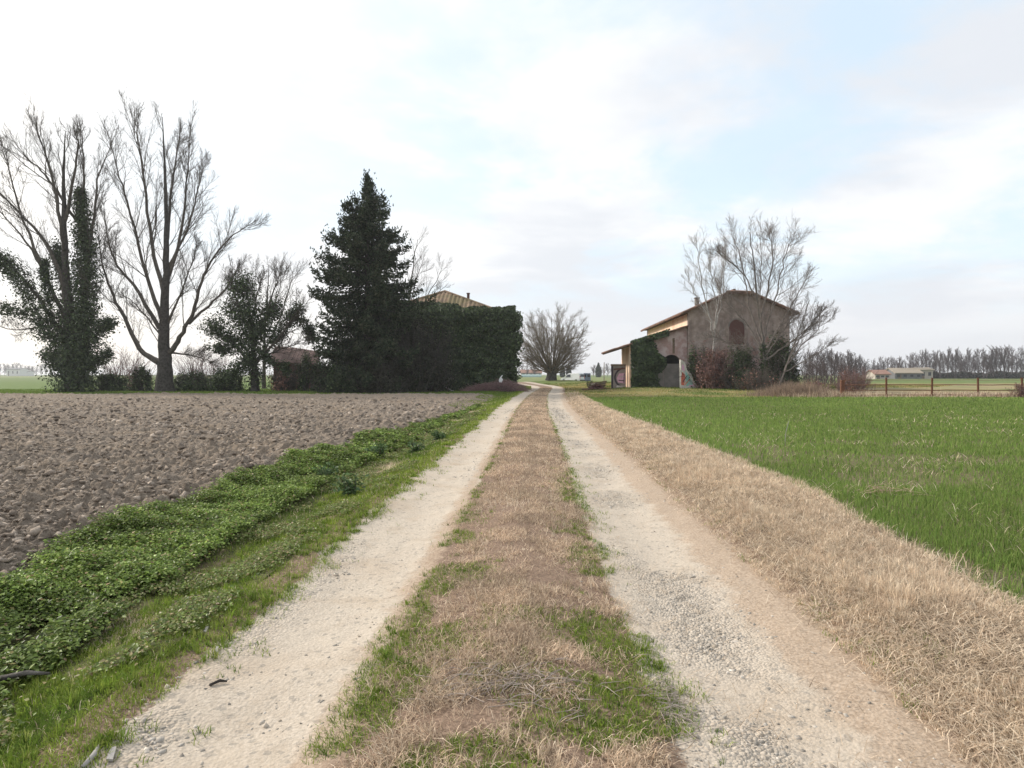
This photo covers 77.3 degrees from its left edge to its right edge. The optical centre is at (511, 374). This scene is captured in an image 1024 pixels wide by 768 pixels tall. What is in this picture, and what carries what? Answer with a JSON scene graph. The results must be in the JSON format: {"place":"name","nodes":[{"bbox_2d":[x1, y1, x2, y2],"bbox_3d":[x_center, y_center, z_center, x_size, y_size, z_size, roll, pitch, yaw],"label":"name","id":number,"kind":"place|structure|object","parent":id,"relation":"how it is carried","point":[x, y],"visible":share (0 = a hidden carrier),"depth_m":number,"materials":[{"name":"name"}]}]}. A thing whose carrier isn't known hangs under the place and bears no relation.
{"place":"outdoors","nodes":[
{"label":"outdoors","id":0,"kind":"place"},
{"bbox_2d":[6,368,28,375],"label":"shed","id":1,"kind":"structure","parent":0,"point":[16,371],"depth_m":640.00,"materials":[{"name":"white paint"}]},
{"bbox_2d":[0,392,494,577],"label":"ploughed field","id":2,"kind":"structure","parent":0,"point":[176,476],"depth_m":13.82,"materials":[{"name":"soil"}]},
{"bbox_2d":[0,375,1023,749],"bbox_3d":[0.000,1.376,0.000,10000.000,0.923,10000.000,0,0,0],"label":"ground","id":3,"kind":"structure","parent":0,"point":[956,385],"depth_m":95.06,"materials":[{"name":"green plant"}]},
{"bbox_2d":[0,93,127,392],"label":"poplar","id":4,"kind":"object","parent":3,"relation":"on","point":[74,358],"visible":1,"depth_m":53.59,"materials":[{"name":"green plant"}]},
{"bbox_2d":[91,371,132,391],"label":"shrub","id":5,"kind":"object","parent":3,"relation":"on","point":[116,382],"visible":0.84,"depth_m":56.43,"materials":[{"name":"green plant"}]},
{"bbox_2d":[99,341,155,389],"bbox_3d":[-36.167,-1.025,59.443,6.793,5.170,6.521,0,0,0],"label":"shrub","id":6,"kind":"object","parent":3,"relation":"on","point":[121,367],"visible":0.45,"depth_m":59.85,"materials":[{"name":"grey plant"}]},
{"bbox_2d":[121,362,155,391],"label":"shrub","id":7,"kind":"object","parent":3,"relation":"on","point":[140,380],"visible":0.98,"depth_m":55.80,"materials":[{"name":"green plant"}]},
{"bbox_2d":[70,85,270,391],"bbox_3d":[-28.497,-12.297,55.208,17.691,27.776,7.926,0,0,0],"label":"poplar","id":8,"kind":"object","parent":3,"relation":"on","point":[164,381],"visible":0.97,"depth_m":54.96,"materials":[{"name":"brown plant"}]},
{"bbox_2d":[173,365,211,391],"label":"shrub","id":9,"kind":"object","parent":3,"relation":"on","point":[183,382],"visible":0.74,"depth_m":56.26,"materials":[{"name":"green plant"}]},
{"bbox_2d":[172,340,239,389],"bbox_3d":[-29.707,-0.826,60.522,7.922,4.804,6.607,0,0,-15],"label":"shrub","id":10,"kind":"object","parent":3,"relation":"on","point":[199,369],"visible":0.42,"depth_m":60.34,"materials":[{"name":"grey plant"}]},
{"bbox_2d":[203,364,247,391],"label":"shrub","id":11,"kind":"object","parent":3,"relation":"on","point":[236,386],"visible":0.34,"depth_m":56.39,"materials":[{"name":"green plant"}]},
{"bbox_2d":[191,252,321,391],"bbox_3d":[-22.224,-4.488,55.727,11.512,12.137,5.409,0,0,0],"label":"ivy tree","id":12,"kind":"object","parent":3,"relation":"on","point":[251,329],"visible":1,"depth_m":55.44,"materials":[{"name":"green plant"}]},
{"bbox_2d":[230,253,311,388],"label":"bare tree","id":13,"kind":"object","parent":3,"relation":"on","point":[263,364],"visible":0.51,"depth_m":67.19,"materials":[{"name":"grey plant"}]},
{"bbox_2d":[265,362,309,390],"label":"shrub","id":14,"kind":"object","parent":3,"relation":"on","point":[279,381],"visible":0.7,"depth_m":57.33,"materials":[{"name":"brown plant"}]},
{"bbox_2d":[271,346,323,388],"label":"ruined shed","id":15,"kind":"structure","parent":3,"relation":"on","point":[280,356],"depth_m":66.70,"materials":[{"name":"red brick"}]},
{"bbox_2d":[287,345,325,390],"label":"shrub","id":16,"kind":"object","parent":3,"relation":"on","point":[305,376],"visible":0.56,"depth_m":56.57,"materials":[{"name":"green plant"}]},
{"bbox_2d":[306,345,361,392],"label":"shrub","id":17,"kind":"object","parent":3,"relation":"on","point":[331,385],"visible":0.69,"depth_m":50.96,"materials":[{"name":"green plant"}]},
{"bbox_2d":[307,169,436,392],"bbox_3d":[-11.416,-7.360,53.264,10.546,19.404,10.099,0,0,0],"label":"spruce","id":18,"kind":"object","parent":3,"relation":"on","point":[380,297],"visible":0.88,"depth_m":51.50,"materials":[{"name":"green plant"}]},
{"bbox_2d":[352,353,421,393],"bbox_3d":[-10.152,-0.338,51.185,5.699,3.924,4.661,0,0,0],"label":"shrub","id":19,"kind":"object","parent":3,"relation":"on","point":[382,372],"visible":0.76,"depth_m":50.47,"materials":[{"name":"green plant"}]},
{"bbox_2d":[358,291,463,392],"bbox_3d":[-8.573,-2.740,54.710,9.443,8.722,11.195,0,0,0],"label":"shrub","id":20,"kind":"object","parent":3,"relation":"on","point":[428,364],"visible":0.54,"depth_m":53.52,"materials":[{"name":"green plant"}]},
{"bbox_2d":[398,227,452,299],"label":"bare tree","id":21,"kind":"object","parent":3,"relation":"on","point":[426,275],"visible":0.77,"depth_m":71.76,"materials":[{"name":"grey plant"}]},
{"bbox_2d":[397,290,514,386],"bbox_3d":[-6.800,-3.522,64.800,14.386,10.034,14.188,0,0,0],"label":"farmhouse","id":22,"kind":"object","parent":3,"relation":"on","point":[444,296],"visible":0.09,"depth_m":62.24,"materials":[{"name":"beige brick"}]},
{"bbox_2d":[359,300,524,390],"bbox_3d":[-6.467,-2.757,61.504,15.278,8.714,9.832,0,0,0],"label":"ivy","id":23,"kind":"object","parent":22,"relation":"attached to","point":[492,328],"visible":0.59,"depth_m":57.54,"materials":[{"name":"green plant"}]},
{"bbox_2d":[0,381,951,408],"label":"yard grass","id":24,"kind":"structure","parent":3,"relation":"on","point":[500,393],"depth_m":51.60,"materials":[{"name":"plant"}]},
{"bbox_2d":[459,378,532,391],"bbox_3d":[-1.455,1.082,56.538,6.789,1.672,3.676,0,0,0],"label":"brush pile","id":25,"kind":"object","parent":3,"relation":"on","point":[515,385],"visible":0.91,"depth_m":56.21,"materials":[{"name":"brown plant"}]},
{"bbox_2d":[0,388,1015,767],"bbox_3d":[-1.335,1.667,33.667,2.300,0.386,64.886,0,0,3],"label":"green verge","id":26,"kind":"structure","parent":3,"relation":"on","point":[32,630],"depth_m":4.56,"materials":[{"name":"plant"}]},
{"bbox_2d":[0,403,485,748],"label":"weeds","id":27,"kind":"object","parent":26,"relation":"on","point":[98,562],"visible":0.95,"depth_m":5.34,"materials":[{"name":"green plant"}]},
{"bbox_2d":[0,670,49,680],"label":"branch","id":28,"kind":"object","parent":27,"relation":"on","point":[17,674],"visible":1,"depth_m":3.34,"materials":[{"name":"grey plant"}]},
{"bbox_2d":[311,462,340,478],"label":"leafy weed","id":29,"kind":"object","parent":26,"relation":"on","point":[322,471],"visible":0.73,"depth_m":9.83,"materials":[{"name":"green plant"}]},
{"bbox_2d":[331,473,368,496],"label":"leafy weed","id":30,"kind":"object","parent":26,"relation":"on","point":[350,488],"visible":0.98,"depth_m":8.34,"materials":[{"name":"green plant"}]},
{"bbox_2d":[362,442,387,455],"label":"leafy weed","id":31,"kind":"object","parent":26,"relation":"on","point":[374,449],"visible":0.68,"depth_m":12.30,"materials":[{"name":"green plant"}]},
{"bbox_2d":[408,438,425,452],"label":"leafy weed","id":32,"kind":"object","parent":26,"relation":"on","point":[414,447],"visible":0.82,"depth_m":12.76,"materials":[{"name":"green plant"}]},
{"bbox_2d":[429,430,450,439],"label":"leafy weed","id":33,"kind":"object","parent":26,"relation":"on","point":[437,434],"visible":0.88,"depth_m":14.73,"materials":[{"name":"green plant"}]},
{"bbox_2d":[520,370,541,376],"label":"house","id":34,"kind":"structure","parent":3,"relation":"on","point":[529,372],"depth_m":400.00,"materials":[{"name":"glass"}]},
{"bbox_2d":[522,374,540,376],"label":"greenhouse","id":35,"kind":"object","parent":3,"relation":"on","point":[531,375],"visible":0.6,"depth_m":357.93,"materials":[{"name":"white plastic"}]},
{"bbox_2d":[518,301,592,380],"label":"round tree","id":36,"kind":"object","parent":3,"relation":"on","point":[550,367],"visible":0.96,"depth_m":103.60,"materials":[{"name":"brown plant"}]},
{"bbox_2d":[560,373,584,380],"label":"van","id":37,"kind":"object","parent":3,"relation":"on","point":[576,376],"visible":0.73,"depth_m":114.94,"materials":[{"name":"white paint"}]},
{"bbox_2d":[584,373,590,380],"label":"van","id":38,"kind":"object","parent":3,"relation":"on","point":[587,376],"visible":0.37,"depth_m":117.70,"materials":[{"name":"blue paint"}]},
{"bbox_2d":[582,381,606,389],"bbox_3d":[8.006,1.043,60.949,2.813,0.918,2.366,0,0,9],"label":"rubble heap","id":39,"kind":"object","parent":3,"relation":"on","point":[597,385],"visible":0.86,"depth_m":60.75,"materials":[{"name":"red brick"}]},
{"bbox_2d":[595,362,601,376],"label":"cypress","id":40,"kind":"object","parent":3,"relation":"on","point":[598,371],"visible":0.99,"depth_m":339.19,"materials":[{"name":"green plant"}]},
{"bbox_2d":[611,364,625,388],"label":"graffiti wall","id":41,"kind":"structure","parent":3,"relation":"on","point":[618,375],"depth_m":60.16,"materials":[{"name":"grey concrete"}]},
{"bbox_2d":[679,360,697,387],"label":"buttress","id":42,"kind":"structure","parent":3,"relation":"on","point":[683,383],"depth_m":55.60,"materials":[{"name":"white paint"}]},
{"bbox_2d":[677,341,712,387],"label":"shrub","id":43,"kind":"object","parent":3,"relation":"on","point":[692,363],"visible":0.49,"depth_m":55.89,"materials":[{"name":"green plant"}]},
{"bbox_2d":[601,289,799,387],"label":"farm building","id":44,"kind":"structure","parent":3,"relation":"on","point":[684,326],"depth_m":57.93,"materials":[{"name":"brick"}]},
{"bbox_2d":[630,329,669,387],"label":"ivy","id":45,"kind":"object","parent":44,"relation":"attached to","point":[648,363],"visible":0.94,"depth_m":57.87,"materials":[{"name":"green plant"}]},
{"bbox_2d":[663,364,678,386],"bbox_3d":[14.592,0.231,58.634,1.490,2.420,0.115,0,0,3],"label":"door","id":46,"kind":"structure","parent":44,"relation":"in","point":[670,373],"depth_m":58.59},
{"bbox_2d":[728,318,745,343],"bbox_3d":[20.300,-3.899,57.837,1.560,2.380,0.124,0,0,3],"label":"window","id":47,"kind":"structure","parent":44,"relation":"in","point":[734,326],"depth_m":57.81,"materials":[{"name":"red brick"}]},
{"bbox_2d":[679,225,739,385],"bbox_3d":[16.868,-5.849,55.578,5.431,14.228,3.725,0,0,-37],"label":"birch","id":48,"kind":"object","parent":3,"relation":"on","point":[709,261],"visible":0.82,"depth_m":55.28,"materials":[{"name":"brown plant"}]},
{"bbox_2d":[684,341,746,388],"bbox_3d":[17.248,-0.774,54.785,4.851,4.166,5.170,0,0,0],"label":"shrub","id":49,"kind":"object","parent":3,"relation":"on","point":[709,379],"visible":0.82,"depth_m":54.41,"materials":[{"name":"brown plant"}]},
{"bbox_2d":[714,340,770,389],"bbox_3d":[19.360,-1.004,54.105,4.225,4.698,4.810,0,0,-37],"label":"shrub","id":50,"kind":"object","parent":3,"relation":"on","point":[742,362],"visible":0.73,"depth_m":53.62,"materials":[{"name":"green plant"}]},
{"bbox_2d":[729,363,785,390],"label":"shrub","id":51,"kind":"object","parent":3,"relation":"on","point":[751,378],"visible":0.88,"depth_m":50.90,"materials":[{"name":"brown plant"}]},
{"bbox_2d":[692,211,834,387],"bbox_3d":[20.017,-6.057,52.777,11.729,15.152,6.115,0,0,0],"label":"bare tree","id":52,"kind":"object","parent":3,"relation":"on","point":[763,353],"visible":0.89,"depth_m":52.27,"materials":[{"name":"grey plant"}]},
{"bbox_2d":[749,326,824,386],"bbox_3d":[23.211,-1.451,54.225,6.260,5.581,4.712,0,0,-39],"label":"shrub","id":53,"kind":"object","parent":3,"relation":"on","point":[776,361],"visible":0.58,"depth_m":54.02,"materials":[{"name":"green plant"}]},
{"bbox_2d":[803,351,816,378],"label":"bare tree","id":54,"kind":"object","parent":3,"relation":"on","point":[807,366],"visible":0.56,"depth_m":144.01,"materials":[{"name":"plant"}]},
{"bbox_2d":[779,291,847,381],"bbox_3d":[23.995,-2.725,51.354,4.935,8.177,3.443,0,0,-21],"label":"bare tree","id":55,"kind":"object","parent":3,"relation":"on","point":[791,355],"visible":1,"depth_m":51.06,"materials":[{"name":"plant"}]},
{"bbox_2d":[807,353,822,374],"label":"bare tree","id":56,"kind":"object","parent":3,"relation":"on","point":[819,355],"visible":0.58,"depth_m":140.79,"materials":[{"name":"plant"}]},
{"bbox_2d":[800,377,835,390],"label":"shrub","id":57,"kind":"object","parent":3,"relation":"on","point":[819,384],"visible":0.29,"depth_m":46.88,"materials":[{"name":"brown plant"}]},
{"bbox_2d":[797,358,843,384],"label":"shrub","id":58,"kind":"object","parent":3,"relation":"on","point":[819,376],"visible":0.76,"depth_m":77.56,"materials":[{"name":"plant"}]},
{"bbox_2d":[813,350,828,380],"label":"bare tree","id":59,"kind":"object","parent":3,"relation":"on","point":[823,356],"visible":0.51,"depth_m":147.34,"materials":[{"name":"plant"}]},
{"bbox_2d":[821,348,834,378],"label":"bare tree","id":60,"kind":"object","parent":3,"relation":"on","point":[827,358],"visible":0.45,"depth_m":146.11,"materials":[{"name":"plant"}]},
{"bbox_2d":[828,348,839,374],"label":"bare tree","id":61,"kind":"object","parent":3,"relation":"on","point":[831,353],"visible":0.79,"depth_m":142.98,"materials":[{"name":"plant"}]},
{"bbox_2d":[833,353,839,376],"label":"bare tree","id":62,"kind":"object","parent":3,"relation":"on","point":[835,357],"visible":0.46,"depth_m":160.37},
{"bbox_2d":[818,357,878,384],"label":"shrub","id":63,"kind":"object","parent":3,"relation":"on","point":[843,367],"visible":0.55,"depth_m":79.55,"materials":[{"name":"plant"}]},
{"bbox_2d":[844,352,857,372],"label":"bare tree","id":64,"kind":"object","parent":3,"relation":"on","point":[851,361],"visible":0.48,"depth_m":143.51,"materials":[{"name":"plant"}]},
{"bbox_2d":[829,365,875,393],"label":"shrub","id":65,"kind":"object","parent":3,"relation":"on","point":[855,383],"visible":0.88,"depth_m":45.78,"materials":[{"name":"brown plant"}]},
{"bbox_2d":[851,357,863,372],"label":"bare tree","id":66,"kind":"object","parent":3,"relation":"on","point":[856,362],"visible":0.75,"depth_m":141.01,"materials":[{"name":"plant"}]},
{"bbox_2d":[858,355,868,374],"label":"bare tree","id":67,"kind":"object","parent":3,"relation":"on","point":[859,356],"visible":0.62,"depth_m":142.75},
{"bbox_2d":[860,359,870,374],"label":"bare tree","id":68,"kind":"object","parent":3,"relation":"on","point":[863,363],"visible":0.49,"depth_m":158.81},
{"bbox_2d":[883,357,894,369],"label":"bare tree","id":69,"kind":"object","parent":3,"relation":"on","point":[887,364],"visible":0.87,"depth_m":221.48,"materials":[{"name":"plant"}]},
{"bbox_2d":[894,356,901,367],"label":"bare tree","id":70,"kind":"object","parent":3,"relation":"on","point":[897,364],"visible":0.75,"depth_m":225.38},
{"bbox_2d":[886,368,923,378],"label":"shed","id":71,"kind":"structure","parent":3,"relation":"on","point":[906,373],"depth_m":216.00,"materials":[{"name":"beige glass"}]},
{"bbox_2d":[905,354,916,367],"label":"bare tree","id":72,"kind":"object","parent":3,"relation":"on","point":[910,362],"visible":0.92,"depth_m":220.27,"materials":[{"name":"plant"}]},
{"bbox_2d":[916,350,927,366],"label":"bare tree","id":73,"kind":"object","parent":3,"relation":"on","point":[921,358],"visible":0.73,"depth_m":235.71,"materials":[{"name":"plant"}]},
{"bbox_2d":[913,367,934,378],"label":"house","id":74,"kind":"structure","parent":3,"relation":"on","point":[928,372],"depth_m":218.00,"materials":[{"name":"beige glass"}]},
{"bbox_2d":[924,353,935,367],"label":"bare tree","id":75,"kind":"object","parent":3,"relation":"on","point":[929,365],"visible":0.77,"depth_m":227.21,"materials":[{"name":"plant"}]},
{"bbox_2d":[840,378,1023,396],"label":"fence","id":76,"kind":"object","parent":3,"relation":"on","point":[842,386],"visible":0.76,"depth_m":41.66,"materials":[{"name":"wood"}]},
{"bbox_2d":[932,350,941,370],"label":"bare tree","id":77,"kind":"object","parent":3,"relation":"on","point":[936,364],"visible":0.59,"depth_m":241.32,"materials":[{"name":"plant"}]},
{"bbox_2d":[934,351,944,378],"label":"bare tree","id":78,"kind":"object","parent":3,"relation":"on","point":[939,363],"visible":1,"depth_m":221.48,"materials":[{"name":"plant"}]},
{"bbox_2d":[940,346,952,378],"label":"bare tree","id":79,"kind":"object","parent":3,"relation":"on","point":[947,362],"visible":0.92,"depth_m":223.58,"materials":[{"name":"plant"}]},
{"bbox_2d":[948,347,960,378],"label":"bare tree","id":80,"kind":"object","parent":3,"relation":"on","point":[954,364],"visible":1,"depth_m":219.92,"materials":[{"name":"plant"}]},
{"bbox_2d":[955,350,965,370],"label":"bare tree","id":81,"kind":"object","parent":3,"relation":"on","point":[961,362],"visible":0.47,"depth_m":232.34,"materials":[{"name":"plant"}]},
{"bbox_2d":[959,354,968,371],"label":"bare tree","id":82,"kind":"object","parent":3,"relation":"on","point":[965,366],"visible":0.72,"depth_m":236.55,"materials":[{"name":"plant"}]},
{"bbox_2d":[961,348,972,371],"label":"bare tree","id":83,"kind":"object","parent":3,"relation":"on","point":[969,359],"visible":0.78,"depth_m":238.61,"materials":[{"name":"plant"}]},
{"bbox_2d":[971,347,983,371],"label":"bare tree","id":84,"kind":"object","parent":3,"relation":"on","point":[978,357],"visible":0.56,"depth_m":239.43,"materials":[{"name":"plant"}]},
{"bbox_2d":[933,371,1023,378],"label":"hedge","id":85,"kind":"object","parent":3,"relation":"on","point":[979,375],"visible":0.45,"depth_m":227.02,"materials":[{"name":"green plant"}]},
{"bbox_2d":[974,349,987,378],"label":"bare tree","id":86,"kind":"object","parent":3,"relation":"on","point":[985,356],"visible":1,"depth_m":221.91,"materials":[{"name":"plant"}]},
{"bbox_2d":[982,355,994,378],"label":"bare tree","id":87,"kind":"object","parent":3,"relation":"on","point":[987,366],"visible":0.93,"depth_m":222.85,"materials":[{"name":"plant"}]},
{"bbox_2d":[984,345,999,378],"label":"bare tree","id":88,"kind":"object","parent":3,"relation":"on","point":[992,362],"visible":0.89,"depth_m":225.01,"materials":[{"name":"plant"}]},
{"bbox_2d":[990,345,1001,370],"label":"bare tree","id":89,"kind":"object","parent":3,"relation":"on","point":[996,366],"visible":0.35,"depth_m":241.28,"materials":[{"name":"plant"}]},
{"bbox_2d":[996,346,1010,378],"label":"bare tree","id":90,"kind":"object","parent":3,"relation":"on","point":[1003,360],"visible":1,"depth_m":223.53,"materials":[{"name":"plant"}]},
{"bbox_2d":[999,345,1013,371],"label":"bare tree","id":91,"kind":"object","parent":3,"relation":"on","point":[1008,357],"visible":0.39,"depth_m":237.81,"materials":[{"name":"plant"}]},
{"bbox_2d":[1006,348,1019,377],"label":"bare tree","id":92,"kind":"object","parent":3,"relation":"on","point":[1012,364],"visible":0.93,"depth_m":228.81,"materials":[{"name":"plant"}]},
{"bbox_2d":[1006,382,1023,396],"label":"shrub","id":93,"kind":"object","parent":3,"relation":"on","point":[1018,388],"visible":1,"depth_m":41.29,"materials":[{"name":"beige plant"}]},
{"bbox_2d":[1012,345,1023,378],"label":"bare tree","id":94,"kind":"object","parent":3,"relation":"on","point":[1019,358],"visible":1,"depth_m":227.61,"materials":[{"name":"plant"}]},
{"bbox_2d":[1013,351,1022,372],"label":"bare tree","id":95,"kind":"object","parent":3,"relation":"on","point":[1016,366],"visible":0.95,"depth_m":228.99,"materials":[{"name":"plant"}]},
{"bbox_2d":[0,0,1023,374],"label":"sky","id":96,"kind":"structure","parent":0,"point":[564,152],"materials":[{"name":"white"}]},
{"bbox_2d":[21,382,1016,767],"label":"dirt track","id":97,"kind":"structure","parent":0,"point":[315,630],"depth_m":3.54,"materials":[{"name":"gravel"}]},
{"bbox_2d":[81,744,100,767],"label":"stick","id":98,"kind":"object","parent":97,"relation":"on","point":[87,760],"visible":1,"depth_m":2.50,"materials":[{"name":"wood"}]},
{"bbox_2d":[106,746,115,760],"bbox_3d":[-1.590,1.508,2.542,0.024,0.009,0.083,4,4,-21],"label":"wood chip","id":99,"kind":"object","parent":97,"relation":"on","point":[110,756],"visible":0.93,"depth_m":2.53,"materials":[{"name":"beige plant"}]},
{"bbox_2d":[209,679,226,685],"bbox_3d":[-1.449,1.516,3.155,0.084,0.020,0.023,0,0,-40],"label":"stick","id":100,"kind":"object","parent":97,"relation":"on","point":[216,682],"visible":1,"depth_m":3.15,"materials":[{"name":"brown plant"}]},
{"bbox_2d":[399,657,643,726],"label":"dry grass","id":101,"kind":"structure","parent":97,"relation":"on","point":[515,678],"depth_m":2.97,"materials":[{"name":"plant"}]},
{"bbox_2d":[327,387,967,767],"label":"dry grass","id":102,"kind":"structure","parent":97,"relation":"on","point":[533,419],"depth_m":3.57,"materials":[{"name":"plant"}]},
{"bbox_2d":[633,649,713,747],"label":"dry grass","id":103,"kind":"structure","parent":97,"relation":"on","point":[670,703],"depth_m":2.86,"materials":[{"name":"plant"}]},
{"bbox_2d":[562,388,1023,767],"bbox_3d":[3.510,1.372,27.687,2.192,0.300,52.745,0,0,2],"label":"dry grass","id":104,"kind":"structure","parent":0,"point":[922,586],"depth_m":4.22,"materials":[{"name":"plant"}]},
{"bbox_2d":[582,395,1023,606],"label":"crop field","id":105,"kind":"structure","parent":0,"point":[854,462],"depth_m":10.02,"materials":[{"name":"plant"}]},
{"bbox_2d":[856,484,931,495],"bbox_3d":[4.602,1.405,7.822,0.837,0.131,0.506,0,0,0],"label":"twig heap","id":106,"kind":"object","parent":105,"relation":"on","point":[883,489],"visible":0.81,"depth_m":7.74,"materials":[{"name":"wood"}]},
{"bbox_2d":[731,379,1022,397],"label":"dry grass","id":107,"kind":"structure","parent":0,"point":[789,389],"depth_m":41.91,"materials":[{"name":"plant"}]},
{"bbox_2d":[865,370,891,378],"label":"house","id":108,"kind":"structure","parent":0,"point":[882,374],"depth_m":212.00,"materials":[{"name":"beige glass"}]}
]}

